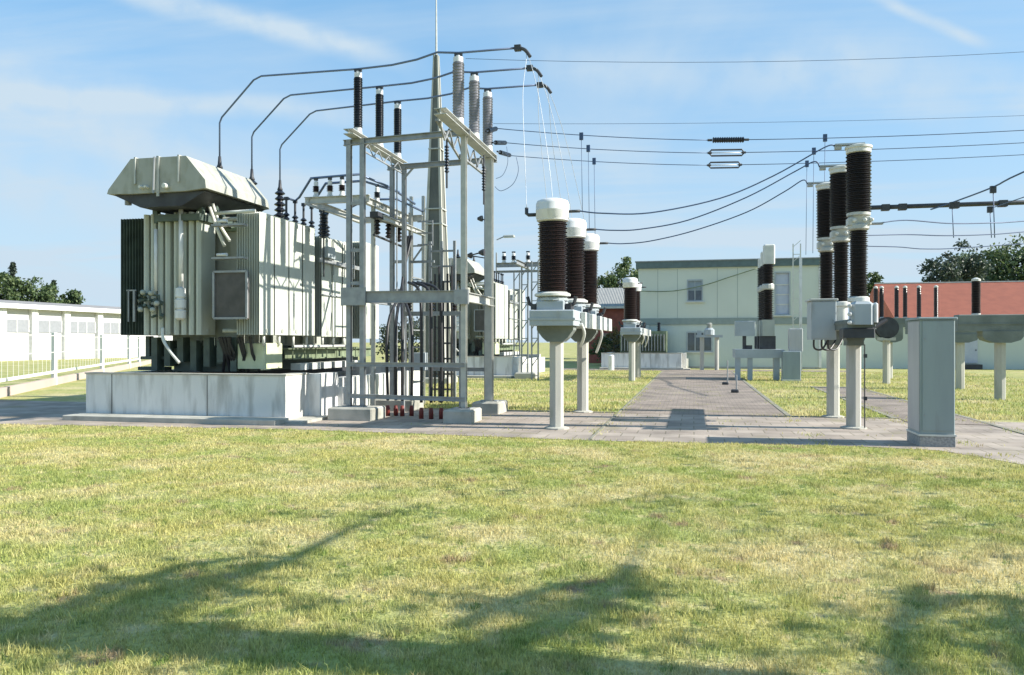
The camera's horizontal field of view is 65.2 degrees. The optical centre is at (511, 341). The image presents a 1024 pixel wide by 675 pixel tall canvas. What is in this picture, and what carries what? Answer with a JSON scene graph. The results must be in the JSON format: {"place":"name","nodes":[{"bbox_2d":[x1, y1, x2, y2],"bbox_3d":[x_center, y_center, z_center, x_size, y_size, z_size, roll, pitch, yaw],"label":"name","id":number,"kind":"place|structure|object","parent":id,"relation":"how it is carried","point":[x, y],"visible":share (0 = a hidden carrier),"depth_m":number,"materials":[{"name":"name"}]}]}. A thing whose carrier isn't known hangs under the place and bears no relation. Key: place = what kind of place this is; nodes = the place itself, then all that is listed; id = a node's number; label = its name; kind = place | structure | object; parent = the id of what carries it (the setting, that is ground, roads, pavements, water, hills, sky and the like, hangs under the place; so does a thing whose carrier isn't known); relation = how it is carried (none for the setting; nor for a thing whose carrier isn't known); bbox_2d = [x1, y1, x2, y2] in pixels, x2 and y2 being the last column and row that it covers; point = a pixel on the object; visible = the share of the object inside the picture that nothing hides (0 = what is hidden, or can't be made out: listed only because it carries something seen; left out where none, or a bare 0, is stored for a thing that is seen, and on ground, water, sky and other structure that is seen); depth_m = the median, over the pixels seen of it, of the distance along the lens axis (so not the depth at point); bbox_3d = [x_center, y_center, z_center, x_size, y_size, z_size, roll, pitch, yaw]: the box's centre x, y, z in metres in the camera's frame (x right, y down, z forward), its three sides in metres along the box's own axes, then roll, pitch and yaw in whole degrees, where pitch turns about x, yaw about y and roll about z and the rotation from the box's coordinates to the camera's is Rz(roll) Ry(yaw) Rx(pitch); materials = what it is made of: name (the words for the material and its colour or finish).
{"place":"outdoors","nodes":[
{"label":"outdoors","id":0,"kind":"place"},
{"bbox_2d":[0,300,172,360],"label":"industrial hall","id":1,"kind":"structure","parent":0,"point":[29,320],"depth_m":75.26,"materials":[{"name":"white paint"}]},
{"bbox_2d":[7,319,28,331],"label":"window","id":2,"kind":"structure","parent":1,"relation":"in","point":[13,325],"depth_m":70.26,"materials":[{"name":"glass"}]},
{"bbox_2d":[38,320,61,332],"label":"window","id":3,"kind":"structure","parent":1,"relation":"in","point":[45,326],"depth_m":73.74,"materials":[{"name":"glass"}]},
{"bbox_2d":[71,321,95,332],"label":"window","id":4,"kind":"structure","parent":1,"relation":"in","point":[76,327],"depth_m":77.90,"materials":[{"name":"glass"}]},
{"bbox_2d":[103,322,120,333],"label":"window","id":5,"kind":"structure","parent":1,"relation":"in","point":[115,328],"depth_m":81.78,"materials":[{"name":"glass"}]},
{"bbox_2d":[0,343,1023,674],"bbox_3d":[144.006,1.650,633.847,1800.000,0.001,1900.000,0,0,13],"label":"lawn","id":6,"kind":"structure","parent":0,"point":[72,391],"depth_m":6.26,"materials":[{"name":"plant"}]},
{"bbox_2d":[0,271,33,301],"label":"deciduous tree","id":7,"kind":"object","parent":6,"relation":"on","point":[6,279],"visible":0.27,"depth_m":111.23,"materials":[{"name":"green plant"}]},
{"bbox_2d":[7,275,62,303],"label":"deciduous tree","id":8,"kind":"object","parent":6,"relation":"on","point":[45,293],"visible":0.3,"depth_m":113.30,"materials":[{"name":"green plant"}]},
{"bbox_2d":[55,288,85,304],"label":"deciduous tree","id":9,"kind":"object","parent":6,"relation":"on","point":[74,297],"visible":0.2,"depth_m":117.12,"materials":[{"name":"green plant"}]},
{"bbox_2d":[0,333,167,397],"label":"boundary fence","id":10,"kind":"object","parent":6,"relation":"on","point":[10,390],"visible":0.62,"depth_m":30.55,"materials":[{"name":"metal"}]},
{"bbox_2d":[328,405,385,420],"bbox_3d":[-3.303,1.530,17.056,1.000,0.340,0.800,0,0,13],"label":"concrete footing","id":11,"kind":"object","parent":6,"relation":"on","point":[360,413],"visible":0.8,"depth_m":16.70,"materials":[{"name":"concrete"}]},
{"bbox_2d":[341,107,496,407],"bbox_3d":[-1.938,-1.532,17.387,3.124,5.825,4.450,0,0,13],"label":"steel gantry","id":12,"kind":"object","parent":11,"relation":"on","point":[360,296],"visible":0.98,"depth_m":17.05,"materials":[{"name":"metal"}]},
{"bbox_2d":[354,68,362,132],"bbox_3d":[-3.301,-5.155,17.158,0.192,1.390,0.192,0,0,13],"label":"post insulator","id":13,"kind":"object","parent":12,"relation":"on","point":[358,102],"visible":0.99,"depth_m":17.09,"materials":[{"name":"black ceramic"}]},
{"bbox_2d":[375,86,383,146],"bbox_3d":[-3.035,-5.155,18.328,0.192,1.390,0.192,0,0,13],"label":"post insulator","id":14,"kind":"object","parent":12,"relation":"on","point":[379,110],"visible":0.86,"depth_m":18.26,"materials":[{"name":"black ceramic"}]},
{"bbox_2d":[394,101,401,157],"bbox_3d":[-2.780,-5.155,19.449,0.192,1.390,0.192,0,0,13],"label":"post insulator","id":15,"kind":"object","parent":12,"relation":"on","point":[397,125],"visible":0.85,"depth_m":19.38,"materials":[{"name":"black ceramic"}]},
{"bbox_2d":[452,52,463,123],"bbox_3d":[-1.081,-5.105,16.141,0.239,1.430,0.239,0,0,13],"label":"post insulator","id":16,"kind":"object","parent":12,"relation":"on","point":[458,86],"visible":0.93,"depth_m":16.05,"materials":[{"name":"grey ceramic"}]},
{"bbox_2d":[469,72,479,137],"bbox_3d":[-0.815,-5.105,17.311,0.239,1.430,0.239,0,0,13],"label":"post insulator","id":17,"kind":"object","parent":12,"relation":"on","point":[474,103],"visible":0.98,"depth_m":17.22,"materials":[{"name":"grey ceramic"}]},
{"bbox_2d":[482,89,492,149],"bbox_3d":[-0.560,-5.105,18.432,0.239,1.430,0.239,0,0,13],"label":"post insulator","id":18,"kind":"object","parent":12,"relation":"on","point":[487,114],"visible":0.92,"depth_m":18.34,"materials":[{"name":"grey ceramic"}]},
{"bbox_2d":[485,127,497,132],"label":"strain insulator","id":19,"kind":"object","parent":18,"relation":"attached to","point":[491,130],"visible":0.99,"depth_m":18.18,"materials":[{"name":"black ceramic"}]},
{"bbox_2d":[498,128,707,140],"bbox_3d":[2.147,-4.927,19.000,5.004,0.295,0.019,0,0,0],"label":"overhead wire","id":20,"kind":"object","parent":19,"relation":"attached to","point":[601,136],"visible":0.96,"depth_m":18.99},
{"bbox_2d":[708,137,748,142],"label":"strain insulator","id":21,"kind":"object","parent":20,"relation":"attached to","point":[727,139],"visible":1,"depth_m":18.96,"materials":[{"name":"black ceramic"}]},
{"bbox_2d":[749,130,1023,139],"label":"overhead wire","id":22,"kind":"object","parent":21,"relation":"attached to","point":[885,136],"visible":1,"depth_m":18.91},
{"bbox_2d":[492,140,506,144],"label":"strain insulator","id":23,"kind":"object","parent":18,"relation":"attached to","point":[498,142],"visible":1,"depth_m":19.08,"materials":[{"name":"black ceramic"}]},
{"bbox_2d":[510,143,700,152],"bbox_3d":[2.415,-4.919,20.300,5.103,0.274,0.019,0,0,0],"label":"overhead wire","id":24,"kind":"object","parent":23,"relation":"attached to","point":[606,149],"visible":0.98,"depth_m":20.29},
{"bbox_2d":[707,149,745,156],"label":"strain insulator","id":25,"kind":"object","parent":24,"relation":"attached to","point":[743,152],"visible":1,"depth_m":20.28,"materials":[{"name":"metal"}]},
{"bbox_2d":[746,142,1023,152],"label":"overhead wire","id":26,"kind":"object","parent":25,"relation":"attached to","point":[887,148],"visible":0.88,"depth_m":20.20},
{"bbox_2d":[376,317,419,361],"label":"garden shrub","id":27,"kind":"object","parent":6,"relation":"on","point":[416,334],"visible":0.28,"depth_m":59.46,"materials":[{"name":"green plant"}]},
{"bbox_2d":[376,399,423,410],"bbox_3d":[-2.750,1.530,19.494,1.000,0.340,0.800,0,0,13],"label":"concrete footing","id":28,"kind":"object","parent":6,"relation":"on","point":[417,404],"visible":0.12,"depth_m":19.12,"materials":[{"name":"concrete"}]},
{"bbox_2d":[425,0,457,383],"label":"lightning mast","id":29,"kind":"object","parent":6,"relation":"on","point":[436,210],"visible":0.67,"depth_m":31.76,"materials":[{"name":"metal"}]},
{"bbox_2d":[429,241,455,402],"bbox_3d":[-1.914,-0.550,21.819,0.770,4.400,0.165,0,0,13],"label":"cable rack","id":30,"kind":"object","parent":6,"relation":"on","point":[440,282],"visible":0.57,"depth_m":21.76,"materials":[{"name":"metal"}]},
{"bbox_2d":[443,407,481,423],"bbox_3d":[-1.017,1.530,16.511,0.600,0.340,0.850,0,0,13],"label":"concrete footing","id":31,"kind":"object","parent":6,"relation":"on","point":[470,415],"visible":0.84,"depth_m":16.13,"materials":[{"name":"concrete"}]},
{"bbox_2d":[472,400,507,413],"bbox_3d":[-0.511,1.530,18.626,0.650,0.340,0.900,0,0,13],"label":"concrete footing","id":32,"kind":"object","parent":6,"relation":"on","point":[497,406],"visible":0.8,"depth_m":18.20,"materials":[{"name":"concrete"}]},
{"bbox_2d":[456,354,544,377],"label":"concrete bund","id":33,"kind":"structure","parent":6,"relation":"on","point":[503,366],"depth_m":36.91,"materials":[{"name":"concrete"}]},
{"bbox_2d":[448,250,524,355],"bbox_3d":[-1.815,-1.976,40.714,3.900,5.348,7.800,0,0,13],"label":"power transformer","id":34,"kind":"object","parent":33,"relation":"on","point":[503,313],"visible":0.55,"depth_m":38.22,"materials":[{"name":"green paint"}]},
{"bbox_2d":[496,260,539,380],"bbox_3d":[0.194,-0.950,36.383,2.026,5.200,4.998,0,0,-19],"label":"lattice gantry","id":35,"kind":"object","parent":6,"relation":"on","point":[524,265],"visible":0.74,"depth_m":35.73,"materials":[{"name":"metal"}]},
{"bbox_2d":[589,334,616,361],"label":"garden shrub","id":36,"kind":"object","parent":6,"relation":"on","point":[604,339],"visible":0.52,"depth_m":55.83,"materials":[{"name":"green plant"}]},
{"bbox_2d":[596,326,623,352],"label":"garden shrub","id":37,"kind":"object","parent":6,"relation":"on","point":[615,339],"visible":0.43,"depth_m":54.65,"materials":[{"name":"green plant"}]},
{"bbox_2d":[597,256,637,287],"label":"deciduous tree","id":38,"kind":"object","parent":6,"relation":"on","point":[622,270],"visible":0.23,"depth_m":74.99,"materials":[{"name":"green plant"}]},
{"bbox_2d":[620,327,650,380],"bbox_3d":[5.636,0.530,36.099,0.966,2.240,6.130,0,0,13],"label":"support trestle","id":39,"kind":"object","parent":6,"relation":"on","point":[634,337],"visible":0.99,"depth_m":33.49,"materials":[{"name":"grey paint"}]},
{"bbox_2d":[617,277,642,327],"bbox_3d":[4.949,-1.643,33.535,0.978,2.105,0.680,0,0,-12],"label":"current transformer","id":40,"kind":"object","parent":39,"relation":"on","point":[630,285],"visible":1,"depth_m":33.31,"materials":[{"name":"ceramic"}]},
{"bbox_2d":[622,282,645,327],"bbox_3d":[5.503,-1.643,35.973,0.978,2.105,0.680,0,0,-12],"label":"current transformer","id":41,"kind":"object","parent":39,"relation":"on","point":[638,291],"visible":0.29,"depth_m":35.76,"materials":[{"name":"ceramic"}]},
{"bbox_2d":[599,352,689,369],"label":"concrete bund","id":42,"kind":"structure","parent":6,"relation":"on","point":[664,361],"depth_m":47.73,"materials":[{"name":"concrete"}]},
{"bbox_2d":[620,322,667,352],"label":"transformer","id":43,"kind":"object","parent":42,"relation":"on","point":[657,341],"visible":0.51,"depth_m":48.48,"materials":[{"name":"grey paint"}]},
{"bbox_2d":[423,371,1023,439],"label":"kerb edging","id":44,"kind":"object","parent":6,"relation":"on","point":[763,396],"visible":0.41,"depth_m":18.78,"materials":[{"name":"concrete"}]},
{"bbox_2d":[733,349,784,379],"bbox_3d":[10.874,0.990,35.421,2.027,1.320,2.500,0,0,13],"label":"concrete table","id":45,"kind":"object","parent":6,"relation":"on","point":[751,354],"visible":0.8,"depth_m":34.28,"materials":[{"name":"grey paint"}]},
{"bbox_2d":[735,321,754,348],"bbox_3d":[10.121,-0.290,34.772,0.840,1.220,0.500,0,0,13],"label":"mechanism box","id":46,"kind":"object","parent":45,"relation":"on","point":[743,329],"visible":0.91,"depth_m":34.55,"materials":[{"name":"grey paint"}]},
{"bbox_2d":[754,244,775,348],"bbox_3d":[11.213,-1.940,35.497,0.669,4.520,2.322,0,0,10],"label":"live tank breaker","id":47,"kind":"object","parent":45,"relation":"on","point":[765,338],"visible":0.99,"depth_m":34.45,"materials":[{"name":"ceramic"}]},
{"bbox_2d":[781,329,802,380],"bbox_3d":[11.796,0.550,33.725,0.830,2.200,0.640,0,0,13],"label":"ground cabinet","id":48,"kind":"object","parent":6,"relation":"on","point":[791,363],"visible":0.98,"depth_m":33.47,"materials":[{"name":"metal"}]},
{"bbox_2d":[792,240,801,369],"bbox_3d":[13.518,-1.581,37.905,0.421,6.461,0.135,0,0,13],"label":"lattice mast","id":49,"kind":"object","parent":6,"relation":"on","point":[800,292],"visible":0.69,"depth_m":37.89,"materials":[{"name":"white metal"}]},
{"bbox_2d":[866,272,884,296],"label":"deciduous tree","id":50,"kind":"object","parent":6,"relation":"on","point":[874,279],"visible":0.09,"depth_m":83.42,"materials":[{"name":"green plant"}]},
{"bbox_2d":[875,317,898,383],"bbox_3d":[14.749,0.342,31.515,0.833,2.616,0.400,0,0,13],"label":"instrument transformer","id":51,"kind":"object","parent":6,"relation":"on","point":[887,332],"visible":0.84,"depth_m":31.38,"materials":[{"name":"metal"}]},
{"bbox_2d":[875,318,907,378],"bbox_3d":[17.883,0.290,35.623,3.780,2.720,0.500,0,0,13],"label":"support trestle","id":52,"kind":"object","parent":6,"relation":"on","point":[901,323],"visible":0.21,"depth_m":35.56,"materials":[{"name":"metal"}]},
{"bbox_2d":[850,200,1023,295],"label":"line gantry","id":53,"kind":"object","parent":6,"relation":"on","point":[902,206],"visible":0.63,"depth_m":38.35,"materials":[{"name":"metal"}]},
{"bbox_2d":[905,321,977,388],"bbox_3d":[15.567,0.450,27.843,3.397,2.400,0.500,0,0,13],"label":"support trestle","id":54,"kind":"object","parent":6,"relation":"on","point":[962,338],"visible":0.43,"depth_m":27.70,"materials":[{"name":"metal"}]},
{"bbox_2d":[917,238,994,281],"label":"deciduous tree","id":55,"kind":"object","parent":6,"relation":"on","point":[946,272],"visible":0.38,"depth_m":71.27,"materials":[{"name":"green plant"}]},
{"bbox_2d":[954,246,1021,281],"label":"deciduous tree","id":56,"kind":"object","parent":6,"relation":"on","point":[987,254],"visible":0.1,"depth_m":74.93,"materials":[{"name":"green plant"}]},
{"bbox_2d":[954,314,1023,399],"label":"support trestle","id":57,"kind":"object","parent":6,"relation":"on","point":[999,331],"visible":0.88,"depth_m":22.56,"materials":[{"name":"metal"}]},
{"bbox_2d":[971,278,980,314],"bbox_3d":[13.243,-1.300,22.833,0.251,1.060,0.251,0,0,13],"label":"post insulator","id":58,"kind":"object","parent":57,"relation":"on","point":[976,296],"visible":1,"depth_m":22.74,"materials":[{"name":"ceramic"}]},
{"bbox_2d":[978,233,1023,280],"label":"deciduous tree","id":59,"kind":"object","parent":6,"relation":"on","point":[1014,273],"visible":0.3,"depth_m":72.96,"materials":[{"name":"green plant"}]},
{"bbox_2d":[0,400,1023,464],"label":"pavement","id":60,"kind":"structure","parent":0,"point":[703,428],"depth_m":15.34,"materials":[{"name":"concrete"}]},
{"bbox_2d":[62,366,419,425],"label":"concrete bund","id":61,"kind":"structure","parent":60,"relation":"on","point":[276,397],"depth_m":16.86,"materials":[{"name":"concrete"}]},
{"bbox_2d":[107,155,378,372],"bbox_3d":[-6.423,-1.976,20.431,3.900,5.348,7.800,0,0,13],"label":"power transformer","id":62,"kind":"object","parent":61,"relation":"on","point":[221,271],"visible":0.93,"depth_m":17.57,"materials":[{"name":"paint"}]},
{"bbox_2d":[289,173,415,204],"bbox_3d":[-4.174,-3.710,19.884,2.810,0.340,2.683,0,0,13],"label":"busbar","id":63,"kind":"object","parent":62,"relation":"attached to","point":[335,176],"visible":0.83,"depth_m":19.00,"materials":[{"name":"metal"}]},
{"bbox_2d":[219,44,520,155],"bbox_3d":[-3.722,-5.483,17.737,8.627,1.765,0.651,0,0,29],"label":"busbar","id":64,"kind":"object","parent":62,"relation":"on","point":[516,47],"visible":1,"depth_m":17.07,"materials":[{"name":"metal"}]},
{"bbox_2d":[251,65,532,168],"bbox_3d":[-3.461,-5.464,19.006,8.717,1.727,0.772,0,0,31],"label":"busbar","id":65,"kind":"object","parent":62,"relation":"on","point":[528,68],"visible":0.94,"depth_m":18.32,"materials":[{"name":"metal"}]},
{"bbox_2d":[279,82,542,179],"bbox_3d":[-3.215,-5.454,20.247,8.834,1.708,0.908,0,0,33],"label":"busbar","id":66,"kind":"object","parent":62,"relation":"on","point":[309,114],"visible":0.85,"depth_m":19.60,"materials":[{"name":"metal"}]},
{"bbox_2d":[304,194,434,404],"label":"cable platform","id":67,"kind":"structure","parent":60,"relation":"on","point":[322,203],"depth_m":19.47,"materials":[{"name":"metal"}]},
{"bbox_2d":[319,210,327,276],"bbox_3d":[-4.487,-2.370,19.068,0.214,1.640,0.220,0,0,13],"label":"hanging insulator","id":68,"kind":"object","parent":67,"relation":"hanging from","point":[323,225],"visible":1,"depth_m":19.02,"materials":[{"name":"black ceramic"}]},
{"bbox_2d":[370,211,407,246],"bbox_3d":[-2.945,-2.690,19.538,0.200,0.640,2.202,0,0,13],"label":"disconnector","id":69,"kind":"object","parent":67,"relation":"hanging from","point":[377,216],"visible":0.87,"depth_m":18.72,"materials":[{"name":"metal"}]},
{"bbox_2d":[385,280,403,415],"bbox_3d":[-2.701,-0.508,18.869,0.154,4.317,2.522,0,0,1],"label":"power cable","id":70,"kind":"object","parent":60,"relation":"on","point":[386,358],"visible":0.68,"depth_m":17.70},
{"bbox_2d":[394,236,407,415],"bbox_3d":[-2.618,-0.508,18.867,0.100,4.316,2.496,0,0,-2],"label":"power cable","id":71,"kind":"object","parent":60,"relation":"on","point":[395,358],"visible":0.69,"depth_m":17.70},
{"bbox_2d":[400,235,409,415],"bbox_3d":[-2.552,-0.508,18.809,0.194,4.316,2.577,0,0,-4],"label":"power cable","id":72,"kind":"object","parent":60,"relation":"on","point":[402,411],"visible":0.78,"depth_m":17.63,"materials":[{"name":"rubber"}]},
{"bbox_2d":[401,235,413,415],"bbox_3d":[-2.470,-0.508,18.821,0.302,4.316,2.513,0,0,-7],"label":"power cable","id":73,"kind":"object","parent":60,"relation":"on","point":[411,410],"visible":0.88,"depth_m":17.69,"materials":[{"name":"rubber"}]},
{"bbox_2d":[407,281,423,418],"bbox_3d":[-2.075,0.159,17.320,0.129,2.982,0.607,0,0,-36],"label":"power cable","id":74,"kind":"object","parent":60,"relation":"on","point":[421,413],"visible":0.81,"depth_m":17.07,"materials":[{"name":"rubber"}]},
{"bbox_2d":[412,281,432,418],"bbox_3d":[-1.911,0.159,17.296,0.151,2.983,0.702,0,0,-43],"label":"power cable","id":75,"kind":"object","parent":60,"relation":"on","point":[431,343],"visible":0.84,"depth_m":17.03,"materials":[{"name":"rubber"}]},
{"bbox_2d":[416,281,442,418],"bbox_3d":[-1.761,0.158,17.281,0.773,2.983,0.129,0,0,39],"label":"power cable","id":76,"kind":"object","parent":60,"relation":"on","point":[441,349],"visible":0.76,"depth_m":17.03,"materials":[{"name":"rubber"}]},
{"bbox_2d":[401,303,460,408],"bbox_3d":[-1.863,0.291,18.431,1.470,2.717,0.220,0,0,13],"label":"earth switch","id":77,"kind":"object","parent":60,"relation":"on","point":[454,312],"visible":0.39,"depth_m":18.38,"materials":[{"name":"metal"}]},
{"bbox_2d":[528,310,611,429],"bbox_3d":[1.448,0.530,17.668,0.966,2.240,6.130,0,0,13],"label":"support trestle","id":78,"kind":"object","parent":60,"relation":"on","point":[556,329],"visible":1,"depth_m":15.04,"materials":[{"name":"grey paint"}]},
{"bbox_2d":[525,198,579,309],"bbox_3d":[0.762,-1.643,15.105,0.978,2.105,0.680,0,0,-12],"label":"current transformer","id":79,"kind":"object","parent":78,"relation":"on","point":[551,215],"visible":1,"depth_m":14.88,"materials":[{"name":"ceramic"}]},
{"bbox_2d":[565,218,595,313],"bbox_3d":[1.315,-1.643,17.543,0.978,2.105,0.680,0,0,-12],"label":"current transformer","id":80,"kind":"object","parent":78,"relation":"on","point":[577,229],"visible":0.65,"depth_m":17.31,"materials":[{"name":"ceramic"}]},
{"bbox_2d":[583,233,607,316],"bbox_3d":[1.869,-1.643,19.981,0.978,2.105,0.680,0,0,-12],"label":"current transformer","id":81,"kind":"object","parent":78,"relation":"on","point":[592,242],"visible":0.56,"depth_m":19.75,"materials":[{"name":"ceramic"}]},
{"bbox_2d":[822,319,877,429],"bbox_3d":[6.872,0.620,16.795,0.530,2.060,4.630,0,0,13],"label":"support trestle","id":82,"kind":"object","parent":60,"relation":"on","point":[853,383],"visible":0.81,"depth_m":15.12,"materials":[{"name":"metal"}]},
{"bbox_2d":[807,181,833,298],"bbox_3d":[7.288,-2.058,18.547,0.818,3.295,0.475,0,0,37],"label":"circuit breaker","id":83,"kind":"object","parent":82,"relation":"on","point":[825,246],"visible":0.73,"depth_m":18.42,"materials":[{"name":"brown ceramic"}]},
{"bbox_2d":[608,179,806,243],"bbox_3d":[4.629,-3.096,19.230,4.678,1.359,0.113,0,0,16],"label":"overhead wire","id":84,"kind":"object","parent":83,"relation":"attached to","point":[715,223],"visible":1,"depth_m":19.16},
{"bbox_2d":[805,298,842,350],"bbox_3d":[6.373,-0.338,16.211,0.727,1.045,0.720,0,0,13],"label":"breaker cabinet","id":85,"kind":"object","parent":82,"relation":"attached to","point":[821,317],"visible":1,"depth_m":15.93,"materials":[{"name":"metal"}]},
{"bbox_2d":[819,164,850,320],"bbox_3d":[6.878,-2.058,16.743,0.818,3.295,0.475,0,0,37],"label":"circuit breaker","id":86,"kind":"object","parent":82,"relation":"on","point":[839,235],"visible":0.76,"depth_m":16.62,"materials":[{"name":"brown ceramic"}]},
{"bbox_2d":[596,161,819,230],"bbox_3d":[4.152,-3.099,17.121,4.696,1.398,0.088,0,0,8],"label":"overhead wire","id":87,"kind":"object","parent":86,"relation":"attached to","point":[716,209],"visible":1,"depth_m":17.10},
{"bbox_2d":[834,142,883,302],"bbox_3d":[6.469,-2.058,14.939,0.818,3.295,0.475,0,0,37],"label":"circuit breaker","id":88,"kind":"object","parent":82,"relation":"on","point":[859,219],"visible":0.99,"depth_m":14.80,"materials":[{"name":"brown ceramic"}]},
{"bbox_2d":[580,144,834,214],"bbox_3d":[3.667,-3.041,15.038,4.795,1.326,0.160,0,0,-1],"label":"overhead wire","id":89,"kind":"object","parent":88,"relation":"attached to","point":[710,200],"visible":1,"depth_m":15.03,"materials":[{"name":"metal"}]},
{"bbox_2d":[839,301,887,337],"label":"breaker drive","id":90,"kind":"structure","parent":82,"relation":"attached to","point":[863,313],"depth_m":14.44,"materials":[{"name":"grey paint"}]},
{"bbox_2d":[905,317,957,446],"bbox_3d":[6.742,0.632,12.886,0.560,2.035,0.820,0,0,13],"label":"switch cabinet","id":91,"kind":"object","parent":60,"relation":"on","point":[931,381],"visible":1,"depth_m":12.52,"materials":[{"name":"metal"}]},
{"bbox_2d":[0,0,1023,342],"label":"sky","id":92,"kind":"structure","parent":0,"point":[88,88],"materials":[{"name":"blue"}]},
{"bbox_2d":[589,288,623,362],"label":"red brick house","id":93,"kind":"structure","parent":0,"point":[610,300],"depth_m":61.85,"materials":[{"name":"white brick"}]},
{"bbox_2d":[622,371,784,415],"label":"path","id":94,"kind":"structure","parent":0,"point":[670,394],"depth_m":23.54,"materials":[{"name":"concrete"}]},
{"bbox_2d":[564,368,845,371],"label":"cross path","id":95,"kind":"structure","parent":0,"point":[709,370],"depth_m":45.66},
{"bbox_2d":[696,323,722,369],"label":"voltage transformer","id":96,"kind":"object","parent":95,"relation":"on","point":[709,331],"visible":0.98,"depth_m":46.45,"materials":[{"name":"metal"}]},
{"bbox_2d":[635,257,821,368],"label":"office building","id":97,"kind":"structure","parent":0,"point":[682,317],"depth_m":49.37,"materials":[{"name":"paint"}]},
{"bbox_2d":[685,279,704,302],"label":"window","id":98,"kind":"structure","parent":97,"relation":"in","point":[694,294],"depth_m":49.75,"materials":[{"name":"glass"}]},
{"bbox_2d":[685,332,713,352],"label":"window","id":99,"kind":"structure","parent":97,"relation":"in","point":[692,343],"depth_m":49.73,"materials":[{"name":"glass"}]},
{"bbox_2d":[773,272,791,315],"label":"window","id":100,"kind":"structure","parent":97,"relation":"in","point":[779,277],"depth_m":48.63,"materials":[{"name":"glass"}]},
{"bbox_2d":[466,52,1016,62],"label":"overhead wire","id":101,"kind":"object","parent":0,"point":[754,61],"visible":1,"depth_m":44.99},
{"bbox_2d":[493,115,1023,123],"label":"overhead wire","id":102,"kind":"object","parent":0,"point":[762,122],"visible":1,"depth_m":44.99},
{"bbox_2d":[813,386,988,424],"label":"side path","id":103,"kind":"structure","parent":0,"point":[885,404],"depth_m":20.54,"materials":[{"name":"concrete"}]},
{"bbox_2d":[822,281,1023,369],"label":"annex building","id":104,"kind":"structure","parent":0,"point":[997,297],"depth_m":49.33,"materials":[{"name":"red brick"}]},
{"bbox_2d":[965,339,977,362],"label":"door","id":105,"kind":"structure","parent":104,"relation":"in","point":[971,348],"depth_m":48.02,"materials":[{"name":"metal"}]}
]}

